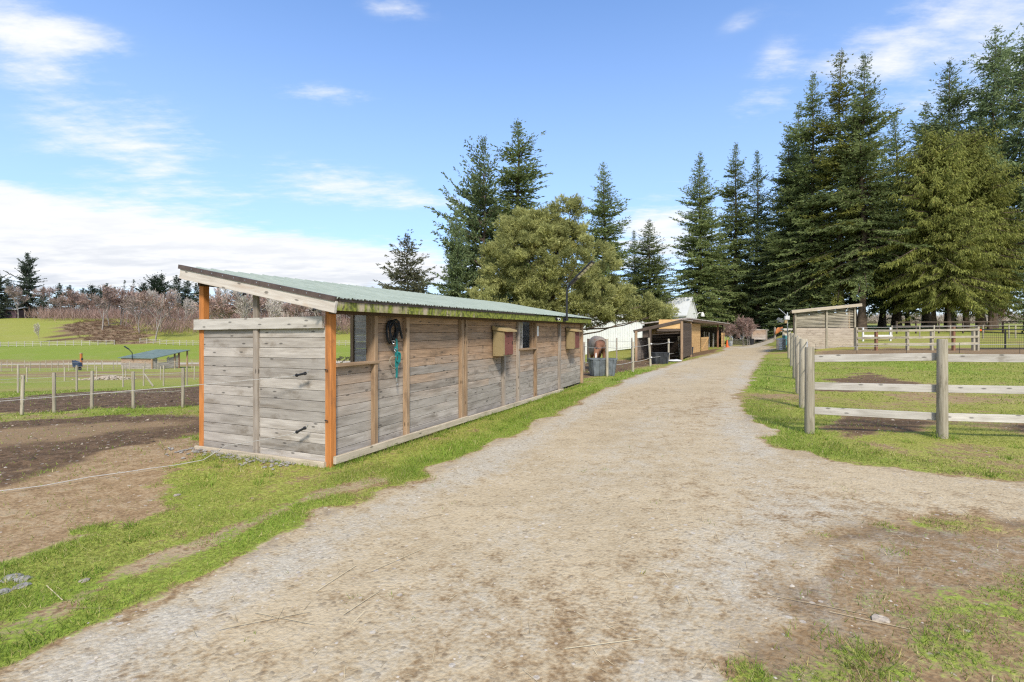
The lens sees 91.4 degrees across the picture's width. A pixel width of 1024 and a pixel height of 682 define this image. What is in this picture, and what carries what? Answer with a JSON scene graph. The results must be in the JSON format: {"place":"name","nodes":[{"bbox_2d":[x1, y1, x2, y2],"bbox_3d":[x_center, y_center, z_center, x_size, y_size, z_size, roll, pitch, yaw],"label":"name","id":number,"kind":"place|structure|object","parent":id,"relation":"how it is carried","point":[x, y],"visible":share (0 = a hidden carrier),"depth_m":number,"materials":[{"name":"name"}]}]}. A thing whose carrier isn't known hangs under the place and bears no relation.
{"place":"outdoors","nodes":[
{"label":"outdoors","id":0,"kind":"place"},
{"bbox_2d":[0,318,1023,681],"bbox_3d":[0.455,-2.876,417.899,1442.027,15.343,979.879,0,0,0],"label":"ground","id":1,"kind":"structure","parent":0,"point":[130,492],"depth_m":5.45,"materials":[{"name":"plant"}]},
{"bbox_2d":[0,273,18,318],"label":"fir tree","id":2,"kind":"object","parent":1,"relation":"on","point":[2,306],"visible":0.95,"depth_m":205.41,"materials":[{"name":"green plant"}]},
{"bbox_2d":[3,285,29,317],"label":"bare tree","id":3,"kind":"object","parent":1,"relation":"on","point":[16,293],"visible":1,"depth_m":205.00,"materials":[{"name":"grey plant"}]},
{"bbox_2d":[2,307,33,317],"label":"barn","id":4,"kind":"structure","parent":1,"relation":"on","point":[21,311],"depth_m":209.11,"materials":[{"name":"brown metal"}]},
{"bbox_2d":[3,251,51,317],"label":"fir tree","id":5,"kind":"object","parent":1,"relation":"on","point":[26,269],"visible":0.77,"depth_m":214.24,"materials":[{"name":"green plant"}]},
{"bbox_2d":[33,287,50,310],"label":"fir tree","id":6,"kind":"object","parent":1,"relation":"on","point":[43,303],"visible":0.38,"depth_m":235.32,"materials":[{"name":"green plant"}]},
{"bbox_2d":[32,286,66,309],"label":"bare tree","id":7,"kind":"object","parent":1,"relation":"on","point":[35,292],"visible":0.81,"depth_m":210.96,"materials":[{"name":"grey plant"}]},
{"bbox_2d":[0,340,114,346],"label":"white fence","id":8,"kind":"object","parent":1,"relation":"on","point":[32,343],"visible":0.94,"depth_m":146.00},
{"bbox_2d":[1,361,144,370],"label":"post fence","id":9,"kind":"object","parent":1,"relation":"on","point":[87,366],"visible":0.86,"depth_m":72.33,"materials":[{"name":"grey wood"}]},
{"bbox_2d":[63,292,85,316],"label":"bare tree","id":10,"kind":"object","parent":1,"relation":"on","point":[74,301],"visible":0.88,"depth_m":205.94,"materials":[{"name":"brown plant"}]},
{"bbox_2d":[82,284,101,311],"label":"fir tree","id":11,"kind":"object","parent":1,"relation":"on","point":[93,290],"visible":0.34,"depth_m":235.18,"materials":[{"name":"green plant"}]},
{"bbox_2d":[0,368,184,414],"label":"post fence","id":12,"kind":"object","parent":1,"relation":"on","point":[22,389],"visible":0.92,"depth_m":12.23,"materials":[{"name":"grey wood"}]},
{"bbox_2d":[77,285,121,329],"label":"bare tree","id":13,"kind":"object","parent":1,"relation":"on","point":[107,292],"visible":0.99,"depth_m":174.72,"materials":[{"name":"grey plant"}]},
{"bbox_2d":[11,366,194,381],"bbox_3d":[-34.300,2.677,40.834,14.787,1.563,2.332,0,0,-22],"label":"post fence","id":14,"kind":"object","parent":1,"relation":"on","point":[64,368],"visible":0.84,"depth_m":40.92,"materials":[{"name":"grey wood"}]},
{"bbox_2d":[71,375,136,379],"bbox_3d":[-35.630,3.284,44.451,5.059,0.533,4.254,0,0,0],"label":"stone heap","id":15,"kind":"object","parent":1,"relation":"on","point":[112,377],"visible":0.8,"depth_m":43.49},
{"bbox_2d":[88,293,120,325],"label":"bare tree","id":16,"kind":"object","parent":1,"relation":"on","point":[97,299],"visible":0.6,"depth_m":181.33,"materials":[{"name":"grey plant"}]},
{"bbox_2d":[63,318,149,343],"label":"bramble thicket","id":17,"kind":"object","parent":1,"relation":"on","point":[99,331],"visible":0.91,"depth_m":169.58,"materials":[{"name":"plant"}]},
{"bbox_2d":[17,365,198,392],"bbox_3d":[-21.412,2.010,26.295,4.972,1.850,9.659,0,0,14],"label":"post fence","id":18,"kind":"object","parent":1,"relation":"on","point":[76,385],"visible":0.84,"depth_m":29.08,"materials":[{"name":"grey wood"}]},
{"bbox_2d":[109,287,137,325],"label":"bare tree","id":19,"kind":"object","parent":1,"relation":"on","point":[122,291],"visible":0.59,"depth_m":181.44,"materials":[{"name":"grey plant"}]},
{"bbox_2d":[115,286,146,323],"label":"bare tree","id":20,"kind":"object","parent":1,"relation":"on","point":[121,307],"visible":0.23,"depth_m":185.51,"materials":[{"name":"grey plant"}]},
{"bbox_2d":[120,290,157,332],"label":"bare tree","id":21,"kind":"object","parent":1,"relation":"on","point":[132,299],"visible":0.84,"depth_m":166.39,"materials":[{"name":"grey plant"}]},
{"bbox_2d":[0,433,293,490],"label":"electric rope","id":22,"kind":"object","parent":1,"relation":"on","point":[137,470],"visible":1,"depth_m":6.24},
{"bbox_2d":[137,272,166,317],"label":"fir tree","id":23,"kind":"object","parent":1,"relation":"on","point":[151,287],"visible":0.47,"depth_m":210.75,"materials":[{"name":"green plant"}]},
{"bbox_2d":[118,346,188,368],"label":"paddock shed","id":24,"kind":"structure","parent":1,"relation":"on","point":[148,359],"depth_m":82.69,"materials":[{"name":"wood"}]},
{"bbox_2d":[134,291,180,341],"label":"bare tree","id":25,"kind":"object","parent":1,"relation":"on","point":[161,306],"visible":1,"depth_m":154.49,"materials":[{"name":"grey plant"}]},
{"bbox_2d":[150,270,173,312],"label":"fir tree","id":26,"kind":"object","parent":1,"relation":"on","point":[161,278],"visible":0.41,"depth_m":213.39,"materials":[{"name":"green plant"}]},
{"bbox_2d":[155,289,177,320],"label":"bare tree","id":27,"kind":"object","parent":1,"relation":"on","point":[169,295],"visible":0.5,"depth_m":180.49,"materials":[{"name":"grey plant"}]},
{"bbox_2d":[0,360,349,364],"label":"gravel lane","id":28,"kind":"structure","parent":1,"relation":"on","point":[338,361],"depth_m":104.93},
{"bbox_2d":[163,275,187,315],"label":"fir tree","id":29,"kind":"object","parent":1,"relation":"on","point":[174,286],"visible":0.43,"depth_m":234.31,"materials":[{"name":"green plant"}]},
{"bbox_2d":[179,281,197,312],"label":"fir tree","id":30,"kind":"object","parent":1,"relation":"on","point":[187,290],"visible":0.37,"depth_m":238.78,"materials":[{"name":"green plant"}]},
{"bbox_2d":[183,297,193,327],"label":"bare tree","id":31,"kind":"object","parent":1,"relation":"on","point":[187,307],"visible":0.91,"depth_m":178.10,"materials":[{"name":"grey plant"}]},
{"bbox_2d":[13,303,365,335],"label":"woodland undergrowth","id":32,"kind":"object","parent":1,"relation":"on","point":[89,313],"visible":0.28,"depth_m":190.42,"materials":[{"name":"plant"}]},
{"bbox_2d":[182,283,198,314],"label":"fir tree","id":33,"kind":"object","parent":1,"relation":"on","point":[196,293],"visible":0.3,"depth_m":235.41,"materials":[{"name":"green plant"}]},
{"bbox_2d":[188,288,238,318],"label":"bare tree","id":34,"kind":"object","parent":1,"relation":"on","point":[218,303],"visible":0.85,"depth_m":150.07,"materials":[{"name":"brown plant"}]},
{"bbox_2d":[164,447,295,469],"bbox_3d":[-4.104,1.604,7.066,2.557,0.114,0.610,0,0,25],"label":"rubble","id":35,"kind":"object","parent":1,"relation":"on","point":[246,459],"visible":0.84,"depth_m":7.00,"materials":[{"name":"grey stone"}]},
{"bbox_2d":[230,291,252,317],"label":"bare tree","id":36,"kind":"object","parent":1,"relation":"on","point":[245,305],"visible":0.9,"depth_m":152.46,"materials":[{"name":"grey plant"}]},
{"bbox_2d":[231,291,270,317],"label":"bare tree","id":37,"kind":"object","parent":1,"relation":"on","point":[262,303],"visible":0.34,"depth_m":164.26,"materials":[{"name":"grey plant"}]},
{"bbox_2d":[265,298,283,317],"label":"bare tree","id":38,"kind":"object","parent":1,"relation":"on","point":[272,307],"visible":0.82,"depth_m":155.62,"materials":[{"name":"grey plant"}]},
{"bbox_2d":[282,303,307,316],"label":"bare tree","id":39,"kind":"object","parent":1,"relation":"on","point":[297,307],"visible":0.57,"depth_m":166.80,"materials":[{"name":"grey plant"}]},
{"bbox_2d":[178,264,591,467],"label":"wooden shed","id":40,"kind":"structure","parent":1,"relation":"on","point":[453,370],"depth_m":7.47,"materials":[{"name":"grey wood"}]},
{"bbox_2d":[294,370,308,376],"bbox_3d":[-2.765,0.427,6.547,0.245,0.090,0.048,0,0,18],"label":"gate handle","id":41,"kind":"object","parent":40,"relation":"attached to","point":[299,374],"visible":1,"depth_m":6.54,"materials":[{"name":"black metal"}]},
{"bbox_2d":[6,376,290,400],"bbox_3d":[-6.690,0.780,7.092,7.687,0.647,0.009,0,0,8],"label":"electric rope","id":42,"kind":"object","parent":41,"relation":"attached to","point":[153,388],"visible":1,"depth_m":6.85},
{"bbox_2d":[385,319,402,385],"bbox_3d":[-1.808,0.171,7.674,0.113,1.028,0.376,0,0,28],"label":"horse halter","id":43,"kind":"object","parent":40,"relation":"hanging from","point":[397,330],"visible":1,"depth_m":7.66,"materials":[{"name":"teal fabric"}]},
{"bbox_2d":[492,326,516,355],"bbox_3d":[-0.155,-0.009,10.877,0.355,0.659,0.510,0,0,25],"label":"feeder box","id":44,"kind":"object","parent":40,"relation":"attached to","point":[502,340],"visible":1,"depth_m":10.71,"materials":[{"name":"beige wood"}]},
{"bbox_2d":[504,332,512,354],"bbox_3d":[-0.070,0.046,10.846,0.022,0.507,0.405,0,0,25],"label":"door","id":45,"kind":"structure","parent":44,"relation":"in","point":[508,335],"depth_m":10.81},
{"bbox_2d":[566,327,581,348],"bbox_3d":[1.913,-0.094,15.363,0.355,0.659,0.510,0,0,25],"label":"feeder box","id":46,"kind":"object","parent":40,"relation":"attached to","point":[572,338],"visible":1,"depth_m":15.19,"materials":[{"name":"yellow wood"}]},
{"bbox_2d":[563,261,594,321],"bbox_3d":[1.868,-1.383,14.013,0.864,1.659,0.270,0,0,25],"label":"solar lamp","id":47,"kind":"object","parent":40,"relation":"attached to","point":[581,272],"visible":1,"depth_m":14.02,"materials":[{"name":"black metal"}]},
{"bbox_2d":[336,229,436,362],"bbox_3d":[-11.645,-3.356,55.710,14.925,17.803,12.017,0,0,11],"label":"spruce tree","id":48,"kind":"object","parent":1,"relation":"on","point":[414,276],"visible":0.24,"depth_m":54.28,"materials":[{"name":"plant"}]},
{"bbox_2d":[437,207,480,297],"bbox_3d":[-5.139,-4.815,54.724,6.588,20.198,6.900,0,0,16],"label":"fir tree","id":49,"kind":"object","parent":1,"relation":"on","point":[454,281],"visible":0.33,"depth_m":54.32,"materials":[{"name":"green plant"}]},
{"bbox_2d":[421,136,518,304],"bbox_3d":[-5.676,-8.933,57.111,15.160,30.072,15.877,0,0,-23],"label":"fir tree","id":50,"kind":"object","parent":1,"relation":"on","point":[480,200],"visible":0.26,"depth_m":57.27,"materials":[{"name":"green plant"}]},
{"bbox_2d":[438,119,583,332],"bbox_3d":[-0.039,-11.833,61.841,20.046,31.566,21.115,0,0,-10],"label":"fir tree","id":51,"kind":"object","parent":1,"relation":"on","point":[520,178],"visible":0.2,"depth_m":60.81,"materials":[{"name":"green plant"}]},
{"bbox_2d":[0,343,1023,681],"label":"gravel drive","id":52,"kind":"structure","parent":1,"relation":"on","point":[622,559],"depth_m":3.80,"materials":[{"name":"gravel"}]},
{"bbox_2d":[0,387,1020,681],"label":"gravel stones","id":53,"kind":"object","parent":52,"relation":"on","point":[512,551],"visible":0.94,"depth_m":3.80,"materials":[{"name":"stone"}]},
{"bbox_2d":[12,376,1021,681],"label":"straw litter","id":54,"kind":"object","parent":52,"relation":"on","point":[554,568],"visible":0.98,"depth_m":3.29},
{"bbox_2d":[727,315,759,345],"bbox_3d":[26.218,-1.247,56.306,2.966,3.745,3.379,0,0,-27],"label":"bare shrub","id":55,"kind":"object","parent":52,"relation":"on","point":[745,326],"visible":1,"depth_m":56.00,"materials":[{"name":"brown plant"}]},
{"bbox_2d":[0,361,1023,476],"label":"mud clods","id":56,"kind":"object","parent":1,"relation":"on","point":[33,457],"visible":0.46,"depth_m":13.65,"materials":[{"name":"soil"}]},
{"bbox_2d":[465,193,680,334],"bbox_3d":[5.475,-5.930,45.705,20.195,15.695,10.468,0,0,0],"label":"deciduous tree","id":57,"kind":"object","parent":1,"relation":"on","point":[525,234],"visible":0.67,"depth_m":44.05,"materials":[{"name":"plant"}]},
{"bbox_2d":[588,336,605,357],"bbox_3d":[3.890,0.545,22.603,0.823,1.583,2.795,0,0,0],"label":"horse","id":58,"kind":"object","parent":1,"relation":"on","point":[597,344],"visible":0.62,"depth_m":22.10},
{"bbox_2d":[587,358,617,375],"bbox_3d":[3.568,1.024,19.760,1.142,0.686,0.834,0,0,0],"label":"water tank","id":59,"kind":"object","parent":1,"relation":"on","point":[597,366],"visible":0.98,"depth_m":19.42,"materials":[{"name":"grey metal"}]},
{"bbox_2d":[573,161,641,307],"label":"fir tree","id":60,"kind":"object","parent":1,"relation":"on","point":[602,212],"visible":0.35,"depth_m":71.02,"materials":[{"name":"green plant"}]},
{"bbox_2d":[578,313,643,353],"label":"white barn","id":61,"kind":"structure","parent":1,"relation":"on","point":[624,333],"depth_m":64.00,"materials":[{"name":"metal"}]},
{"bbox_2d":[583,336,679,376],"bbox_3d":[7.081,0.612,26.011,1.822,1.816,14.994,0,0,34],"label":"post fence","id":62,"kind":"object","parent":1,"relation":"on","point":[632,355],"visible":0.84,"depth_m":21.67,"materials":[{"name":"grey wood"}]},
{"bbox_2d":[622,230,646,308],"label":"fir tree","id":63,"kind":"object","parent":1,"relation":"on","point":[634,268],"visible":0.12,"depth_m":73.88,"materials":[{"name":"green plant"}]},
{"bbox_2d":[620,219,695,325],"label":"fir tree","id":64,"kind":"object","parent":1,"relation":"on","point":[648,269],"visible":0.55,"depth_m":69.10,"materials":[{"name":"green plant"}]},
{"bbox_2d":[651,352,669,363],"bbox_3d":[7.990,0.927,27.060,0.950,0.626,0.763,0,0,-6],"label":"water tank","id":65,"kind":"object","parent":1,"relation":"on","point":[663,358],"visible":0.88,"depth_m":26.73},
{"bbox_2d":[633,319,692,360],"bbox_3d":[9.785,-0.045,31.921,2.676,2.735,6.714,0,0,26],"label":"open shelter","id":66,"kind":"object","parent":1,"relation":"on","point":[673,326],"visible":0.91,"depth_m":31.29,"materials":[{"name":"brown wood"}]},
{"bbox_2d":[662,297,704,318],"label":"white gable house","id":67,"kind":"structure","parent":1,"relation":"on","point":[686,306],"depth_m":67.18,"materials":[{"name":"paint"}]},
{"bbox_2d":[641,318,729,355],"bbox_3d":[16.724,-0.398,45.833,3.323,3.168,24.720,0,0,30],"label":"open stall","id":68,"kind":"object","parent":1,"relation":"on","point":[699,340],"visible":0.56,"depth_m":43.03,"materials":[{"name":"brown wood"}]},
{"bbox_2d":[663,151,749,327],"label":"fir tree","id":69,"kind":"object","parent":1,"relation":"on","point":[704,274],"visible":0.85,"depth_m":70.88,"materials":[{"name":"green plant"}]},
{"bbox_2d":[702,232,745,336],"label":"fir tree","id":70,"kind":"object","parent":1,"relation":"on","point":[728,257],"visible":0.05,"depth_m":86.82,"materials":[{"name":"green plant"}]},
{"bbox_2d":[702,142,772,338],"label":"fir tree","id":71,"kind":"object","parent":1,"relation":"on","point":[737,220],"visible":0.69,"depth_m":75.08,"materials":[{"name":"green plant"}]},
{"bbox_2d":[722,151,779,341],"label":"fir tree","id":72,"kind":"object","parent":1,"relation":"on","point":[753,240],"visible":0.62,"depth_m":73.55,"materials":[{"name":"green plant"}]},
{"bbox_2d":[722,217,783,333],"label":"fir tree","id":73,"kind":"object","parent":1,"relation":"on","point":[775,319],"visible":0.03,"depth_m":83.40,"materials":[{"name":"green plant"}]},
{"bbox_2d":[749,329,766,339],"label":"shed","id":74,"kind":"structure","parent":1,"relation":"on","point":[761,334],"depth_m":63.98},
{"bbox_2d":[776,337,786,349],"bbox_3d":[21.277,0.209,39.500,0.748,0.974,0.743,0,0,0],"label":"metal bin","id":75,"kind":"object","parent":1,"relation":"on","point":[780,343],"visible":1,"depth_m":39.23,"materials":[{"name":"metal"}]},
{"bbox_2d":[760,266,813,335],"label":"fir tree","id":76,"kind":"object","parent":1,"relation":"on","point":[794,288],"visible":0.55,"depth_m":65.83,"materials":[{"name":"green plant"}]},
{"bbox_2d":[738,127,845,324],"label":"fir tree","id":77,"kind":"object","parent":1,"relation":"on","point":[782,221],"visible":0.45,"depth_m":69.49,"materials":[{"name":"green plant"}]},
{"bbox_2d":[787,332,807,407],"bbox_3d":[10.740,0.567,19.026,0.210,2.149,23.709,0,0,28],"label":"post fence","id":78,"kind":"object","parent":1,"relation":"on","point":[796,345],"visible":0.87,"depth_m":13.58,"materials":[{"name":"grey wood"}]},
{"bbox_2d":[754,101,846,321],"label":"fir tree","id":79,"kind":"object","parent":1,"relation":"on","point":[799,104],"visible":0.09,"depth_m":71.71,"materials":[{"name":"green plant"}]},
{"bbox_2d":[753,71,858,315],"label":"fir tree","id":80,"kind":"object","parent":1,"relation":"on","point":[802,244],"visible":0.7,"depth_m":65.31,"materials":[{"name":"green plant"}]},
{"bbox_2d":[789,303,861,348],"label":"plank shed","id":81,"kind":"structure","parent":1,"relation":"on","point":[823,331],"depth_m":35.48,"materials":[{"name":"wood"}]},
{"bbox_2d":[811,265,844,315],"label":"fir tree","id":82,"kind":"object","parent":1,"relation":"on","point":[828,289],"visible":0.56,"depth_m":61.64,"materials":[{"name":"green plant"}]},
{"bbox_2d":[775,50,906,313],"bbox_3d":[41.821,-19.258,62.225,14.177,35.528,18.512,0,0,-41],"label":"fir tree","id":83,"kind":"object","parent":1,"relation":"on","point":[837,107],"visible":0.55,"depth_m":62.45,"materials":[{"name":"green plant"}]},
{"bbox_2d":[762,51,932,329],"bbox_3d":[42.904,-18.040,60.456,15.463,33.401,17.066,0,0,-23],"label":"fir tree","id":84,"kind":"object","parent":1,"relation":"on","point":[864,223],"visible":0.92,"depth_m":59.28,"materials":[{"name":"green plant"}]},
{"bbox_2d":[830,90,897,325],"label":"fir tree","id":85,"kind":"object","parent":1,"relation":"on","point":[850,301],"visible":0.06,"depth_m":69.28,"materials":[{"name":"green plant"}]},
{"bbox_2d":[872,614,890,623],"bbox_3d":[2.233,1.682,3.023,0.090,0.036,0.107,0,0,44],"label":"flat stone","id":86,"kind":"object","parent":1,"relation":"on","point":[880,618],"visible":0.97,"depth_m":3.00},
{"bbox_2d":[847,150,923,326],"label":"fir tree","id":87,"kind":"object","parent":1,"relation":"on","point":[882,321],"visible":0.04,"depth_m":73.61,"materials":[{"name":"green plant"}]},
{"bbox_2d":[846,116,945,327],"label":"fir tree","id":88,"kind":"object","parent":1,"relation":"on","point":[896,317],"visible":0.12,"depth_m":67.65,"materials":[{"name":"green plant"}]},
{"bbox_2d":[804,339,1023,438],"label":"rail fence","id":89,"kind":"object","parent":1,"relation":"on","point":[942,388],"visible":0.9,"depth_m":8.20,"materials":[{"name":"wood"}]},
{"bbox_2d":[816,343,1013,352],"bbox_3d":[26.089,0.488,29.723,13.773,0.819,1.701,0,0,16],"label":"stake fence","id":90,"kind":"object","parent":1,"relation":"on","point":[931,345],"visible":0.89,"depth_m":29.50,"materials":[{"name":"grey wood"}]},
{"bbox_2d":[854,326,979,350],"bbox_3d":[25.796,-0.101,31.767,7.140,1.718,0.559,0,0,9],"label":"rail fence","id":91,"kind":"object","parent":1,"relation":"on","point":[975,338],"visible":0.9,"depth_m":31.64,"materials":[{"name":"white wood"}]},
{"bbox_2d":[886,101,955,325],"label":"fir tree","id":92,"kind":"object","parent":1,"relation":"on","point":[926,317],"visible":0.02,"depth_m":73.84,"materials":[{"name":"green plant"}]},
{"bbox_2d":[846,312,1022,323],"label":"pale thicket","id":93,"kind":"object","parent":1,"relation":"on","point":[873,319],"visible":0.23,"depth_m":120.74,"materials":[{"name":"plant"}]},
{"bbox_2d":[856,126,1023,328],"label":"cedar tree","id":94,"kind":"object","parent":1,"relation":"on","point":[941,187],"visible":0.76,"depth_m":54.43,"materials":[{"name":"plant"}]},
{"bbox_2d":[891,325,1015,338],"bbox_3d":[38.069,-0.693,42.000,12.380,1.379,0.105,0,0,0],"label":"post fence","id":95,"kind":"object","parent":1,"relation":"on","point":[971,325],"visible":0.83,"depth_m":41.97,"materials":[{"name":"grey wood"}]},
{"bbox_2d":[883,121,1023,328],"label":"cedar tree","id":96,"kind":"object","parent":1,"relation":"on","point":[989,191],"visible":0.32,"depth_m":54.78,"materials":[{"name":"plant"}]},
{"bbox_2d":[888,58,1023,327],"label":"fir tree","id":97,"kind":"object","parent":1,"relation":"on","point":[948,99],"visible":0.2,"depth_m":65.31,"materials":[{"name":"green plant"}]},
{"bbox_2d":[895,202,1020,331],"bbox_3d":[47.646,-7.875,54.266,10.810,13.731,10.938,0,0,-3],"label":"cedar tree","id":98,"kind":"object","parent":1,"relation":"on","point":[953,303],"visible":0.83,"depth_m":53.02,"materials":[{"name":"plant"}]},
{"bbox_2d":[896,321,1023,333],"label":"rail fence","id":99,"kind":"object","parent":1,"relation":"on","point":[939,326],"visible":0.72,"depth_m":49.90,"materials":[{"name":"wood"}]},
{"bbox_2d":[944,22,1023,327],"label":"fir tree","id":100,"kind":"object","parent":1,"relation":"on","point":[984,97],"visible":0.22,"depth_m":63.52,"materials":[{"name":"green plant"}]},
{"bbox_2d":[958,88,1016,324],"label":"fir tree","id":101,"kind":"object","parent":1,"relation":"on","point":[984,316],"visible":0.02,"depth_m":71.70,"materials":[{"name":"green plant"}]},
{"bbox_2d":[964,193,1023,328],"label":"cedar tree","id":102,"kind":"object","parent":1,"relation":"on","point":[1005,269],"visible":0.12,"depth_m":55.26,"materials":[{"name":"plant"}]},
{"bbox_2d":[971,23,1023,325],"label":"fir tree","id":103,"kind":"object","parent":1,"relation":"on","point":[1011,144],"visible":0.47,"depth_m":58.31,"materials":[{"name":"green plant"}]},
{"bbox_2d":[980,329,1023,348],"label":"metal gate","id":104,"kind":"structure","parent":1,"relation":"on","point":[1000,342],"depth_m":31.79,"materials":[{"name":"black metal"}]},
{"bbox_2d":[1002,245,1023,332],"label":"fir tree","id":105,"kind":"object","parent":1,"relation":"on","point":[1020,305],"visible":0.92,"depth_m":48.95,"materials":[{"name":"green plant"}]},
{"bbox_2d":[0,357,1023,681],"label":"grass","id":106,"kind":"structure","parent":0,"point":[482,425],"depth_m":5.99,"materials":[{"name":"plant"}]},
{"bbox_2d":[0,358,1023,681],"bbox_3d":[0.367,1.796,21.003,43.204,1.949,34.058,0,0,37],"label":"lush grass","id":107,"kind":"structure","parent":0,"point":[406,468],"depth_m":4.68,"materials":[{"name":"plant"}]},
{"bbox_2d":[0,0,1023,338],"label":"sky","id":108,"kind":"structure","parent":0,"point":[299,139],"materials":[{"name":"blue"}]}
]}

